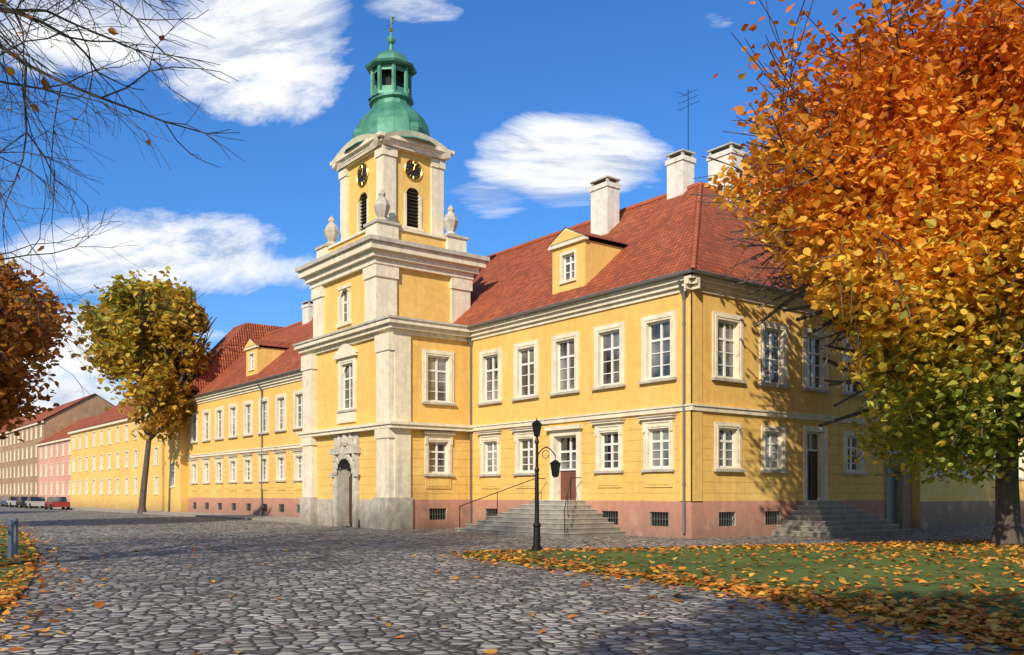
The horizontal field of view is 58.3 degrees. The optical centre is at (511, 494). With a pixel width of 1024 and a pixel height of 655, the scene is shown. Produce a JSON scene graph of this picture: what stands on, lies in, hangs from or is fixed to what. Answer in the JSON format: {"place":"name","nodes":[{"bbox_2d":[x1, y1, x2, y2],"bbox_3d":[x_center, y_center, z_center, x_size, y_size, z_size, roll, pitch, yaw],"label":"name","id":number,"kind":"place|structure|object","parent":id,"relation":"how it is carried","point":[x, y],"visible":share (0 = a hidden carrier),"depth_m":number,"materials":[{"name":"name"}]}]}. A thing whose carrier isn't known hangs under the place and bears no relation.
{"place":"outdoors","nodes":[
{"label":"outdoors","id":0,"kind":"place"},
{"bbox_2d":[0,526,37,611],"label":"lawn","id":1,"kind":"structure","parent":0,"point":[4,542],"depth_m":21.17,"materials":[{"name":"green plant"}]},
{"bbox_2d":[7,518,18,558],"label":"bollards","id":2,"kind":"object","parent":1,"relation":"on","point":[12,525],"visible":0.94,"depth_m":22.98,"materials":[{"name":"grey metal"}]},
{"bbox_2d":[0,251,83,441],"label":"tree","id":3,"kind":"object","parent":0,"point":[11,408],"depth_m":45.95,"materials":[{"name":"brown plant"}]},
{"bbox_2d":[0,504,299,522],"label":"sidewalk","id":4,"kind":"structure","parent":0,"point":[254,517],"depth_m":69.98,"materials":[{"name":"stone"}]},
{"bbox_2d":[0,506,1023,654],"bbox_3d":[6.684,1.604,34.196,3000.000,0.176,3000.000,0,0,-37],"label":"ground","id":5,"kind":"structure","parent":0,"point":[147,608],"depth_m":14.46,"materials":[{"name":"grey stone"}]},
{"bbox_2d":[0,496,69,509],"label":"cars","id":6,"kind":"object","parent":5,"relation":"on","point":[36,502],"visible":0.99,"depth_m":108.21,"materials":[{"name":"grey metal"}]},
{"bbox_2d":[0,0,245,398],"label":"bare tree","id":7,"kind":"object","parent":5,"relation":"on","point":[16,12],"depth_m":17.61,"materials":[{"name":"brown plant"}]},
{"bbox_2d":[76,266,216,513],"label":"tree","id":8,"kind":"object","parent":5,"relation":"on","point":[168,326],"depth_m":76.02,"materials":[{"name":"plant"}]},
{"bbox_2d":[292,131,489,529],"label":"tower","id":9,"kind":"structure","parent":5,"relation":"on","point":[388,277],"depth_m":45.98,"materials":[{"name":"paint"}]},
{"bbox_2d":[344,17,435,152],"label":"dome","id":10,"kind":"structure","parent":9,"relation":"on","point":[391,71],"depth_m":48.62,"materials":[{"name":"green metal"}]},
{"bbox_2d":[0,393,1023,528],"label":"background buildings","id":11,"kind":"structure","parent":5,"relation":"on","point":[98,466],"depth_m":96.86,"materials":[{"name":"yellow paint"}]},
{"bbox_2d":[0,394,147,443],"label":"roof","id":12,"kind":"structure","parent":11,"relation":"on","point":[113,414],"depth_m":130.71,"materials":[{"name":"red tile"}]},
{"bbox_2d":[186,268,910,538],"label":"building","id":13,"kind":"structure","parent":5,"relation":"on","point":[687,404],"depth_m":38.12,"materials":[{"name":"yellow paint"}]},
{"bbox_2d":[182,186,817,396],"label":"roof","id":14,"kind":"structure","parent":13,"relation":"on","point":[653,239],"depth_m":42.58,"materials":[{"name":"red tile"}]},
{"bbox_2d":[244,345,285,376],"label":"dormer","id":15,"kind":"object","parent":14,"relation":"on","point":[258,359],"visible":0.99,"depth_m":69.09,"materials":[{"name":"yellow paint"}]},
{"bbox_2d":[244,339,255,348],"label":"dormer gable","id":16,"kind":"structure","parent":15,"relation":"attached to","point":[250,343],"depth_m":69.33,"materials":[{"name":"yellow paint"}]},
{"bbox_2d":[264,181,817,335],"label":"ridges","id":17,"kind":"object","parent":14,"relation":"on","point":[695,234],"visible":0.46,"depth_m":43.47,"materials":[{"name":"red tile"}]},
{"bbox_2d":[301,89,781,324],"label":"chimneys","id":18,"kind":"object","parent":14,"relation":"on","point":[604,190],"visible":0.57,"depth_m":43.58,"materials":[{"name":"white paint"}]},
{"bbox_2d":[548,235,622,293],"bbox_3d":[3.353,-9.877,41.219,2.446,2.520,2.500,0,0,-37],"label":"dormer","id":19,"kind":"object","parent":14,"relation":"on","point":[581,261],"visible":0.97,"depth_m":40.34,"materials":[{"name":"yellow paint"}]},
{"bbox_2d":[547,228,583,247],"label":"dormer gable","id":20,"kind":"structure","parent":19,"relation":"attached to","point":[566,234],"depth_m":40.44,"materials":[{"name":"yellow paint"}]},
{"bbox_2d":[0,0,1023,418],"label":"sky","id":21,"kind":"structure","parent":0,"point":[536,102],"materials":[{"name":"blue"}]},
{"bbox_2d":[462,541,1023,642],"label":"lawn","id":22,"kind":"structure","parent":0,"point":[710,558],"depth_m":19.76,"materials":[{"name":"green plant"}]},
{"bbox_2d":[532,418,560,550],"bbox_3d":[0.983,-0.300,26.360,0.934,3.900,0.333,0,0,34],"label":"lamp","id":23,"kind":"object","parent":22,"relation":"on","point":[555,464],"visible":0.97,"depth_m":26.46,"materials":[{"name":"black metal"}]},
{"bbox_2d":[691,0,1023,544],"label":"tree","id":24,"kind":"object","parent":22,"relation":"on","point":[934,372],"depth_m":23.95,"materials":[{"name":"orange plant"}]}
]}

